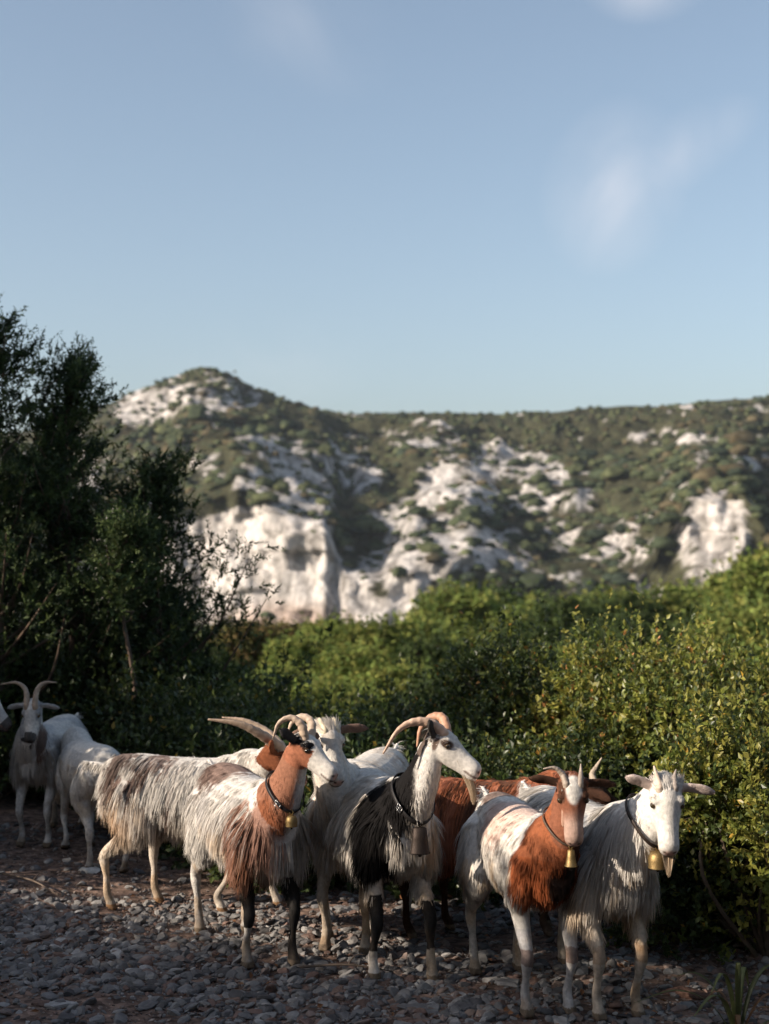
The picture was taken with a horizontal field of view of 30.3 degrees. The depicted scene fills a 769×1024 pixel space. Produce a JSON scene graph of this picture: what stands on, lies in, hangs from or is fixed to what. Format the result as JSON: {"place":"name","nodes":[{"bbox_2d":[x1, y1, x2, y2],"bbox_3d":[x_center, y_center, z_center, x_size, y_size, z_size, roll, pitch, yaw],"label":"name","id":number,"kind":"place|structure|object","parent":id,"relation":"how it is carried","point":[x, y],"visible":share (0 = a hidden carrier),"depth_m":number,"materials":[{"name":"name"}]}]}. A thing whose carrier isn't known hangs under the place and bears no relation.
{"place":"outdoors","nodes":[
{"label":"outdoors","id":0,"kind":"place"},
{"bbox_2d":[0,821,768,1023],"bbox_3d":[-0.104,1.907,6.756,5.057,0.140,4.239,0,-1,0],"label":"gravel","id":1,"kind":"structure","parent":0,"point":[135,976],"depth_m":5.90,"materials":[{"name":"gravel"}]},
{"bbox_2d":[299,954,391,971],"bbox_3d":[-0.156,1.845,5.833,0.382,0.051,0.064,0,-1,6],"label":"dry stick","id":2,"kind":"object","parent":1,"relation":"on","point":[318,965],"visible":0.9,"depth_m":5.82,"materials":[{"name":"wood"}]},
{"bbox_2d":[397,1003,438,1012],"bbox_3d":[0.120,1.889,5.405,0.173,0.035,0.106,0,-1,-1],"label":"flat stone","id":3,"kind":"object","parent":1,"relation":"on","point":[416,1005],"visible":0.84,"depth_m":5.40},
{"bbox_2d":[0,624,768,1023],"bbox_3d":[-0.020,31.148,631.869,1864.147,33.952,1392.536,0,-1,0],"label":"ground","id":4,"kind":"structure","parent":0,"point":[34,816],"depth_m":6.32,"materials":[{"name":"gravel"}]},
{"bbox_2d":[0,702,11,731],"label":"goat","id":5,"kind":"object","parent":4,"relation":"on","point":[5,723],"visible":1,"depth_m":7.94},
{"bbox_2d":[0,619,58,800],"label":"leafy shrub","id":6,"kind":"object","parent":4,"relation":"on","point":[10,738],"visible":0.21,"depth_m":9.78,"materials":[{"name":"green plant"}]},
{"bbox_2d":[1,681,88,847],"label":"goat","id":7,"kind":"object","parent":4,"relation":"on","point":[36,750],"visible":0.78,"depth_m":8.14},
{"bbox_2d":[0,294,106,780],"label":"juniper tree","id":8,"kind":"object","parent":4,"relation":"on","point":[18,574],"visible":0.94,"depth_m":9.85,"materials":[{"name":"green plant"}]},
{"bbox_2d":[0,621,113,799],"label":"leafy shrub","id":9,"kind":"object","parent":4,"relation":"on","point":[48,716],"visible":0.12,"depth_m":9.85,"materials":[{"name":"green plant"}]},
{"bbox_2d":[44,1000,78,1009],"bbox_3d":[-1.222,1.857,5.358,0.132,0.025,0.073,1,-1,-31],"label":"flat stone","id":10,"kind":"object","parent":4,"relation":"on","point":[52,1005],"visible":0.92,"depth_m":5.33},
{"bbox_2d":[0,436,173,667],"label":"juniper tree","id":11,"kind":"object","parent":4,"relation":"on","point":[25,446],"visible":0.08,"depth_m":10.77,"materials":[{"name":"green plant"}]},
{"bbox_2d":[55,726,128,872],"bbox_3d":[-1.724,1.601,8.111,0.346,0.725,1.295,1,-1,-28],"label":"goat","id":12,"kind":"object","parent":4,"relation":"on","point":[73,787],"visible":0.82,"depth_m":7.77},
{"bbox_2d":[0,331,214,723],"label":"juniper tree","id":13,"kind":"object","parent":4,"relation":"on","point":[61,427],"visible":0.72,"depth_m":10.13,"materials":[{"name":"green plant"}]},
{"bbox_2d":[71,485,171,723],"bbox_3d":[-1.757,0.950,9.512,0.686,2.269,0.590,0,-1,-17],"label":"juniper tree","id":14,"kind":"object","parent":4,"relation":"on","point":[118,570],"visible":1,"depth_m":9.53,"materials":[{"name":"green plant"}]},
{"bbox_2d":[4,616,242,809],"bbox_3d":[-1.913,1.402,9.881,1.793,1.402,1.684,0,-1,0],"label":"leafy shrub","id":15,"kind":"object","parent":4,"relation":"on","point":[94,730],"visible":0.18,"depth_m":9.86,"materials":[{"name":"green plant"}]},
{"bbox_2d":[138,1000,159,1009],"bbox_3d":[-0.904,1.890,5.465,0.065,0.023,0.142,0,-1,15],"label":"flat stone","id":16,"kind":"object","parent":4,"relation":"on","point":[147,1005],"visible":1,"depth_m":5.44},
{"bbox_2d":[11,437,333,707],"bbox_3d":[-1.602,0.847,10.569,2.327,2.832,1.564,-1,-1,35],"label":"juniper tree","id":17,"kind":"object","parent":4,"relation":"on","point":[155,482],"visible":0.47,"depth_m":10.44,"materials":[{"name":"green plant"}]},
{"bbox_2d":[134,582,239,702],"bbox_3d":[-1.564,1.395,11.186,0.910,1.887,1.284,0,-1,0],"label":"juniper tree","id":18,"kind":"object","parent":4,"relation":"on","point":[217,667],"visible":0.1,"depth_m":11.05,"materials":[{"name":"green plant"}]},
{"bbox_2d":[76,717,306,911],"bbox_3d":[-0.945,1.459,6.935,1.200,0.980,0.587,0,-1,8],"label":"goat","id":19,"kind":"object","parent":4,"relation":"on","point":[142,798],"visible":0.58,"depth_m":6.87},
{"bbox_2d":[90,669,292,869],"bbox_3d":[-0.989,1.516,8.606,1.352,1.222,1.841,1,-2,-42],"label":"leafy shrub","id":20,"kind":"object","parent":4,"relation":"on","point":[176,737],"visible":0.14,"depth_m":8.54,"materials":[{"name":"green plant"}]},
{"bbox_2d":[95,644,329,807],"bbox_3d":[-1.137,1.495,9.508,1.590,1.239,1.570,0,-1,0],"label":"leafy shrub","id":21,"kind":"object","parent":4,"relation":"on","point":[183,696],"visible":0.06,"depth_m":9.30,"materials":[{"name":"green plant"}]},
{"bbox_2d":[200,637,256,684],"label":"valley tree","id":22,"kind":"object","parent":4,"relation":"on","point":[215,650],"visible":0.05,"depth_m":33.86,"materials":[{"name":"green plant"}]},
{"bbox_2d":[198,611,288,674],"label":"valley tree","id":23,"kind":"object","parent":4,"relation":"on","point":[254,655],"visible":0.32,"depth_m":41.19,"materials":[{"name":"green plant"}]},
{"bbox_2d":[223,666,281,708],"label":"valley tree","id":24,"kind":"object","parent":4,"relation":"on","point":[255,689],"visible":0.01,"depth_m":20.88,"materials":[{"name":"green plant"}]},
{"bbox_2d":[183,713,337,969],"bbox_3d":[-0.581,1.371,6.168,0.462,1.091,1.226,1,-1,-25],"label":"goat","id":25,"kind":"object","parent":4,"relation":"on","point":[241,833],"visible":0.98,"depth_m":5.89},
{"bbox_2d":[265,770,304,829],"bbox_3d":[-0.409,1.179,5.832,0.163,0.216,0.199,0,-1,0],"label":"bell collar","id":26,"kind":"object","parent":25,"relation":"attached to","point":[291,821],"visible":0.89,"depth_m":5.75,"materials":[{"name":"leather"}]},
{"bbox_2d":[165,659,390,887],"bbox_3d":[-0.568,1.562,8.074,1.454,1.417,1.528,0,-1,0],"label":"leafy shrub","id":27,"kind":"object","parent":4,"relation":"on","point":[213,871],"visible":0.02,"depth_m":8.04,"materials":[{"name":"green plant"}]},
{"bbox_2d":[246,659,318,697],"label":"valley tree","id":28,"kind":"object","parent":4,"relation":"on","point":[303,676],"visible":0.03,"depth_m":26.69,"materials":[{"name":"green plant"}]},
{"bbox_2d":[256,615,310,665],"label":"valley tree","id":29,"kind":"object","parent":4,"relation":"on","point":[293,627],"visible":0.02,"depth_m":51.42,"materials":[{"name":"green plant"}]},
{"bbox_2d":[253,627,335,678],"bbox_3d":[-2.166,4.419,35.956,2.424,3.080,2.477,0,-1,17],"label":"valley tree","id":30,"kind":"object","parent":4,"relation":"on","point":[297,648],"visible":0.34,"depth_m":35.56,"materials":[{"name":"green plant"}]},
{"bbox_2d":[288,665,361,716],"bbox_3d":[-0.856,3.836,24.059,1.863,2.544,1.727,1,-2,-41],"label":"valley tree","id":31,"kind":"object","parent":4,"relation":"on","point":[318,691],"visible":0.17,"depth_m":23.79,"materials":[{"name":"green plant"}]},
{"bbox_2d":[293,606,358,651],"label":"valley tree","id":32,"kind":"object","parent":4,"relation":"on","point":[321,624],"visible":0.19,"depth_m":47.42,"materials":[{"name":"green plant"}]},
{"bbox_2d":[209,703,462,900],"bbox_3d":[-0.192,1.600,7.822,1.637,1.153,1.641,0,-1,0],"label":"leafy shrub","id":33,"kind":"object","parent":4,"relation":"on","point":[304,807],"visible":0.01,"depth_m":7.69,"materials":[{"name":"green plant"}]},
{"bbox_2d":[269,678,416,749],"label":"leafy shrub","id":34,"kind":"object","parent":4,"relation":"on","point":[361,717],"visible":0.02,"depth_m":9.62,"materials":[{"name":"green plant"}]},
{"bbox_2d":[292,714,411,954],"bbox_3d":[-0.085,1.383,6.431,0.462,1.051,1.165,0,-1,16],"label":"goat","id":35,"kind":"object","parent":4,"relation":"on","point":[325,804],"visible":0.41,"depth_m":6.06},
{"bbox_2d":[310,637,397,690],"bbox_3d":[-0.613,3.954,29.918,2.146,2.726,2.193,0,-1,-8],"label":"valley tree","id":36,"kind":"object","parent":4,"relation":"on","point":[352,662],"visible":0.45,"depth_m":29.58,"materials":[{"name":"green plant"}]},
{"bbox_2d":[316,679,393,726],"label":"valley tree","id":37,"kind":"object","parent":4,"relation":"on","point":[349,694],"visible":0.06,"depth_m":20.73,"materials":[{"name":"green plant"}]},
{"bbox_2d":[319,674,430,734],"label":"leafy shrub","id":38,"kind":"object","parent":4,"relation":"on","point":[384,702],"visible":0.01,"depth_m":10.11,"materials":[{"name":"green plant"}]},
{"bbox_2d":[335,610,420,661],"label":"valley tree","id":39,"kind":"object","parent":4,"relation":"on","point":[373,629],"visible":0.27,"depth_m":43.62,"materials":[{"name":"green plant"}]},
{"bbox_2d":[1,840,768,1023],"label":"leaf litter","id":40,"kind":"object","parent":4,"relation":"on","point":[392,1013],"visible":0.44,"depth_m":5.86,"materials":[{"name":"plant"}]},
{"bbox_2d":[305,712,480,980],"bbox_3d":[-0.025,1.353,6.024,0.509,1.102,1.235,0,-1,-20],"label":"goat","id":41,"kind":"object","parent":4,"relation":"on","point":[370,831],"visible":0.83,"depth_m":5.71},
{"bbox_2d":[390,772,434,856],"bbox_3d":[0.112,1.204,5.666,0.179,0.307,0.220,0,-1,0],"label":"bell collar","id":42,"kind":"object","parent":41,"relation":"attached to","point":[419,845],"visible":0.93,"depth_m":5.57,"materials":[{"name":"leather"}]},
{"bbox_2d":[358,654,442,712],"bbox_3d":[0.265,3.763,25.973,1.875,2.381,1.915,1,-1,-32],"label":"valley tree","id":43,"kind":"object","parent":4,"relation":"on","point":[403,671],"visible":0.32,"depth_m":25.65,"materials":[{"name":"green plant"}]},
{"bbox_2d":[383,608,458,647],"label":"valley tree","id":44,"kind":"object","parent":4,"relation":"on","point":[419,624],"visible":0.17,"depth_m":61.16,"materials":[{"name":"green plant"}]},
{"bbox_2d":[398,667,456,717],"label":"valley tree","id":45,"kind":"object","parent":4,"relation":"on","point":[429,688],"visible":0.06,"depth_m":23.08,"materials":[{"name":"green plant"}]},
{"bbox_2d":[388,628,469,679],"bbox_3d":[1.020,4.323,33.902,2.543,3.241,2.777,0,-1,6],"label":"valley tree","id":46,"kind":"object","parent":4,"relation":"on","point":[425,650],"visible":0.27,"depth_m":33.42,"materials":[{"name":"green plant"}]},
{"bbox_2d":[309,699,552,901],"bbox_3d":[0.284,1.560,7.678,1.471,1.131,1.533,0,-1,0],"label":"leafy shrub","id":47,"kind":"object","parent":4,"relation":"on","point":[446,771],"visible":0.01,"depth_m":7.61,"materials":[{"name":"green plant"}]},
{"bbox_2d":[401,576,502,640],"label":"valley tree","id":48,"kind":"object","parent":4,"relation":"on","point":[451,601],"visible":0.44,"depth_m":73.50,"materials":[{"name":"green plant"}]},
{"bbox_2d":[366,612,552,761],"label":"leafy shrub","id":49,"kind":"object","parent":4,"relation":"on","point":[431,708],"visible":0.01,"depth_m":9.75,"materials":[{"name":"green plant"}]},
{"bbox_2d":[448,997,484,1010],"bbox_3d":[0.311,1.882,5.414,0.111,0.041,0.196,0,-1,24],"label":"flat stone","id":50,"kind":"object","parent":4,"relation":"on","point":[473,1003],"visible":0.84,"depth_m":5.40,"materials":[{"name":"stone"}]},
{"bbox_2d":[437,620,504,655],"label":"valley tree","id":51,"kind":"object","parent":4,"relation":"on","point":[465,635],"visible":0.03,"depth_m":37.84,"materials":[{"name":"green plant"}]},
{"bbox_2d":[440,575,526,612],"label":"valley tree","id":52,"kind":"object","parent":4,"relation":"on","point":[484,582],"depth_m":81.87,"materials":[{"name":"green plant"}]},
{"bbox_2d":[396,587,589,765],"bbox_3d":[0.837,1.317,9.175,1.853,1.740,1.788,0,-1,0],"label":"leafy shrub","id":53,"kind":"object","parent":4,"relation":"on","point":[501,685],"visible":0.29,"depth_m":9.02,"materials":[{"name":"green plant"}]},
{"bbox_2d":[481,977,518,987],"bbox_3d":[0.469,1.905,5.752,0.070,0.037,0.178,1,-1,-38],"label":"flat stone","id":54,"kind":"object","parent":4,"relation":"on","point":[502,982],"visible":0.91,"depth_m":5.72,"materials":[{"name":"stone"}]},
{"bbox_2d":[472,618,537,655],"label":"valley tree","id":55,"kind":"object","parent":4,"relation":"on","point":[505,633],"visible":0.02,"depth_m":40.13,"materials":[{"name":"green plant"}]},
{"bbox_2d":[398,757,618,938],"bbox_3d":[0.524,1.508,6.430,1.162,0.826,0.473,0,-1,7],"label":"goat","id":56,"kind":"object","parent":4,"relation":"on","point":[455,808],"visible":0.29,"depth_m":6.33},
{"bbox_2d":[384,704,644,910],"bbox_3d":[0.755,1.599,7.538,1.405,1.098,1.760,0,-1,17],"label":"leafy shrub","id":57,"kind":"object","parent":4,"relation":"on","point":[453,885],"visible":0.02,"depth_m":7.35,"materials":[{"name":"green plant"}]},
{"bbox_2d":[489,577,546,609],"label":"valley tree","id":58,"kind":"object","parent":4,"relation":"on","point":[504,598],"visible":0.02,"depth_m":85.31,"materials":[{"name":"green plant"}]},
{"bbox_2d":[481,589,581,635],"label":"valley tree","id":59,"kind":"object","parent":4,"relation":"on","point":[517,612],"visible":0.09,"depth_m":69.18,"materials":[{"name":"green plant"}]},
{"bbox_2d":[454,764,616,1017],"bbox_3d":[0.551,1.415,5.596,0.446,0.992,1.122,0,-1,-14],"label":"goat","id":60,"kind":"object","parent":4,"relation":"on","point":[512,849],"visible":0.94,"depth_m":5.32},
{"bbox_2d":[542,806,583,870],"bbox_3d":[0.655,1.195,5.214,0.151,0.205,0.200,0,-1,0],"label":"bell collar","id":61,"kind":"object","parent":60,"relation":"attached to","point":[570,863],"visible":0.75,"depth_m":5.13,"materials":[{"name":"metal"}]},
{"bbox_2d":[517,586,620,647],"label":"valley tree","id":62,"kind":"object","parent":4,"relation":"on","point":[552,611],"visible":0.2,"depth_m":58.76,"materials":[{"name":"green plant"}]},
{"bbox_2d":[479,668,680,800],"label":"leafy shrub","id":63,"kind":"object","parent":4,"relation":"on","point":[571,756],"visible":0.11,"depth_m":7.43,"materials":[{"name":"green plant"}]},
{"bbox_2d":[557,617,638,656],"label":"valley tree","id":64,"kind":"object","parent":4,"relation":"on","point":[584,635],"visible":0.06,"depth_m":38.06,"materials":[{"name":"green plant"}]},
{"bbox_2d":[571,579,646,606],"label":"valley tree","id":65,"kind":"object","parent":4,"relation":"on","point":[599,595],"visible":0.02,"depth_m":77.37,"materials":[{"name":"green plant"}]},
{"bbox_2d":[511,765,714,1021],"bbox_3d":[0.798,1.420,5.582,0.494,0.996,1.216,0,-1,-20],"label":"goat","id":66,"kind":"object","parent":4,"relation":"on","point":[617,877],"visible":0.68,"depth_m":5.26},
{"bbox_2d":[625,793,665,871],"bbox_3d":[0.964,1.173,5.206,0.163,0.257,0.207,0,-1,0],"label":"bell collar","id":67,"kind":"object","parent":66,"relation":"attached to","point":[655,860],"visible":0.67,"depth_m":5.12,"materials":[{"name":"metal"}]},
{"bbox_2d":[485,588,768,779],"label":"leafy shrub","id":68,"kind":"object","parent":4,"relation":"on","point":[595,686],"visible":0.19,"depth_m":8.20,"materials":[{"name":"green plant"}]},
{"bbox_2d":[582,581,677,637],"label":"valley tree","id":69,"kind":"object","parent":4,"relation":"on","point":[648,611],"visible":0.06,"depth_m":64.73,"materials":[{"name":"green plant"}]},
{"bbox_2d":[589,609,683,671],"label":"valley tree","id":70,"kind":"object","parent":4,"relation":"on","point":[647,635],"visible":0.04,"depth_m":41.70,"materials":[{"name":"green plant"}]},
{"bbox_2d":[613,578,690,633],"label":"valley tree","id":71,"kind":"object","parent":4,"relation":"on","point":[668,602],"visible":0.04,"depth_m":71.31,"materials":[{"name":"green plant"}]},
{"bbox_2d":[577,595,768,776],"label":"leafy shrub","id":72,"kind":"object","parent":4,"relation":"on","point":[685,692],"visible":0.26,"depth_m":7.54,"materials":[{"name":"green plant"}]},
{"bbox_2d":[579,705,768,963],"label":"leafy shrub","id":73,"kind":"object","parent":4,"relation":"on","point":[682,908],"visible":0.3,"depth_m":6.10,"materials":[{"name":"green plant"}]},
{"bbox_2d":[658,574,713,610],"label":"valley tree","id":74,"kind":"object","parent":4,"relation":"on","point":[690,593],"visible":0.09,"depth_m":78.67,"materials":[{"name":"green plant"}]},
{"bbox_2d":[660,986,714,999],"bbox_3d":[1.202,1.919,5.664,0.223,0.059,0.091,0,-1,13],"label":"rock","id":75,"kind":"object","parent":4,"relation":"on","point":[686,995],"visible":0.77,"depth_m":5.64,"materials":[{"name":"stone"}]},
{"bbox_2d":[659,600,732,648],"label":"valley tree","id":76,"kind":"object","parent":4,"relation":"on","point":[684,620],"visible":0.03,"depth_m":43.44,"materials":[{"name":"green plant"}]},
{"bbox_2d":[635,962,768,1023],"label":"strap leaved plant","id":77,"kind":"object","parent":4,"relation":"on","point":[734,1016],"visible":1,"depth_m":5.12,"materials":[{"name":"green plant"}]},
{"bbox_2d":[637,630,768,964],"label":"leafy shrub","id":78,"kind":"object","parent":4,"relation":"on","point":[741,781],"visible":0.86,"depth_m":6.01,"materials":[{"name":"green plant"}]},
{"bbox_2d":[687,551,748,618],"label":"valley tree","id":79,"kind":"object","parent":4,"relation":"on","point":[715,584],"visible":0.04,"depth_m":70.00,"materials":[{"name":"green plant"}]},
{"bbox_2d":[682,592,768,678],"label":"valley tree","id":80,"kind":"object","parent":4,"relation":"on","point":[743,618],"visible":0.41,"depth_m":39.28,"materials":[{"name":"green plant"}]},
{"bbox_2d":[717,537,768,613],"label":"valley tree","id":81,"kind":"object","parent":4,"relation":"on","point":[754,578],"visible":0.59,"depth_m":59.58,"materials":[{"name":"green plant"}]},
{"bbox_2d":[729,642,768,742],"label":"leafy shrub","id":82,"kind":"object","parent":4,"relation":"on","point":[766,692],"visible":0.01,"depth_m":7.77,"materials":[{"name":"green plant"}]},
{"bbox_2d":[0,0,768,432],"label":"sky","id":83,"kind":"structure","parent":0,"point":[344,206],"materials":[{"name":"blue"}]},
{"bbox_2d":[1,367,768,626],"bbox_3d":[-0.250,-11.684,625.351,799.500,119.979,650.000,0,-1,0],"label":"hill","id":84,"kind":"structure","parent":0,"point":[311,573],"depth_m":473.93,"materials":[{"name":"stone"}]},
{"bbox_2d":[188,408,206,419],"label":"hill shrub","id":85,"kind":"object","parent":84,"relation":"on","point":[196,413],"visible":1,"depth_m":554.77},
{"bbox_2d":[255,477,273,487],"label":"hill shrub","id":86,"kind":"object","parent":84,"relation":"on","point":[265,481],"visible":0.83,"depth_m":456.10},
{"bbox_2d":[251,491,279,501],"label":"hill shrub","id":87,"kind":"object","parent":84,"relation":"on","point":[266,496],"visible":1,"depth_m":438.43,"materials":[{"name":"plant"}]},
{"bbox_2d":[296,429,316,438],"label":"hill shrub","id":88,"kind":"object","parent":84,"relation":"on","point":[307,434],"visible":0.96,"depth_m":583.88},
{"bbox_2d":[347,519,389,533],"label":"hill shrub","id":89,"kind":"object","parent":84,"relation":"on","point":[367,526],"visible":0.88,"depth_m":471.94,"materials":[{"name":"plant"}]},
{"bbox_2d":[0,367,768,617],"bbox_3d":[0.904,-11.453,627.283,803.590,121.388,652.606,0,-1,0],"label":"scrub","id":90,"kind":"object","parent":84,"relation":"on","point":[677,478],"visible":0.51,"depth_m":539.11,"materials":[{"name":"plant"}]},
{"bbox_2d":[392,565,406,576],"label":"hill shrub","id":91,"kind":"object","parent":84,"relation":"on","point":[399,571],"visible":1,"depth_m":418.66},
{"bbox_2d":[408,505,429,514],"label":"hill shrub","id":92,"kind":"object","parent":84,"relation":"on","point":[418,509],"visible":1,"depth_m":464.46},
{"bbox_2d":[420,542,443,553],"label":"hill shrub","id":93,"kind":"object","parent":84,"relation":"on","point":[431,548],"visible":0.83,"depth_m":429.22,"materials":[{"name":"plant"}]},
{"bbox_2d":[443,499,464,509],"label":"hill shrub","id":94,"kind":"object","parent":84,"relation":"on","point":[453,504],"visible":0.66,"depth_m":473.80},
{"bbox_2d":[458,510,480,519],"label":"hill shrub","id":95,"kind":"object","parent":84,"relation":"on","point":[463,515],"visible":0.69,"depth_m":459.81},
{"bbox_2d":[523,521,543,532],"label":"hill shrub","id":96,"kind":"object","parent":84,"relation":"on","point":[532,526],"visible":0.98,"depth_m":486.76,"materials":[{"name":"plant"}]},
{"bbox_2d":[519,573,549,586],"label":"hill shrub","id":97,"kind":"object","parent":84,"relation":"on","point":[543,579],"visible":0.83,"depth_m":428.08,"materials":[{"name":"plant"}]},
{"bbox_2d":[530,473,548,483],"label":"hill shrub","id":98,"kind":"object","parent":84,"relation":"on","point":[537,478],"visible":0.81,"depth_m":547.34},
{"bbox_2d":[587,528,607,538],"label":"hill shrub","id":99,"kind":"object","parent":84,"relation":"on","point":[597,533],"visible":0.98,"depth_m":470.11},
{"bbox_2d":[600,466,629,478],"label":"hill shrub","id":100,"kind":"object","parent":84,"relation":"on","point":[615,472],"visible":0.91,"depth_m":534.67,"materials":[{"name":"plant"}]},
{"bbox_2d":[642,471,662,481],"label":"hill shrub","id":101,"kind":"object","parent":84,"relation":"on","point":[654,476],"visible":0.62,"depth_m":502.08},
{"bbox_2d":[650,536,676,548],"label":"hill shrub","id":102,"kind":"object","parent":84,"relation":"on","point":[664,542],"visible":1,"depth_m":425.17,"materials":[{"name":"plant"}]},
{"bbox_2d":[659,512,681,522],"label":"hill shrub","id":103,"kind":"object","parent":84,"relation":"on","point":[670,517],"visible":1,"depth_m":423.31,"materials":[{"name":"plant"}]},
{"bbox_2d":[691,466,721,482],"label":"hill shrub","id":104,"kind":"object","parent":84,"relation":"on","point":[707,473],"visible":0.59,"depth_m":443.24,"materials":[{"name":"plant"}]},
{"bbox_2d":[717,463,746,473],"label":"hill shrub","id":105,"kind":"object","parent":84,"relation":"on","point":[725,468],"visible":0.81,"depth_m":444.28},
{"bbox_2d":[723,429,756,443],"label":"hill shrub","id":106,"kind":"object","parent":84,"relation":"on","point":[747,437],"visible":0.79,"depth_m":528.06,"materials":[{"name":"plant"}]},
{"bbox_2d":[730,443,750,455],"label":"hill shrub","id":107,"kind":"object","parent":84,"relation":"on","point":[740,449],"visible":1,"depth_m":500.44,"materials":[{"name":"plant"}]},
{"bbox_2d":[745,475,764,490],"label":"hill shrub","id":108,"kind":"object","parent":84,"relation":"on","point":[755,484],"visible":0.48,"depth_m":438.45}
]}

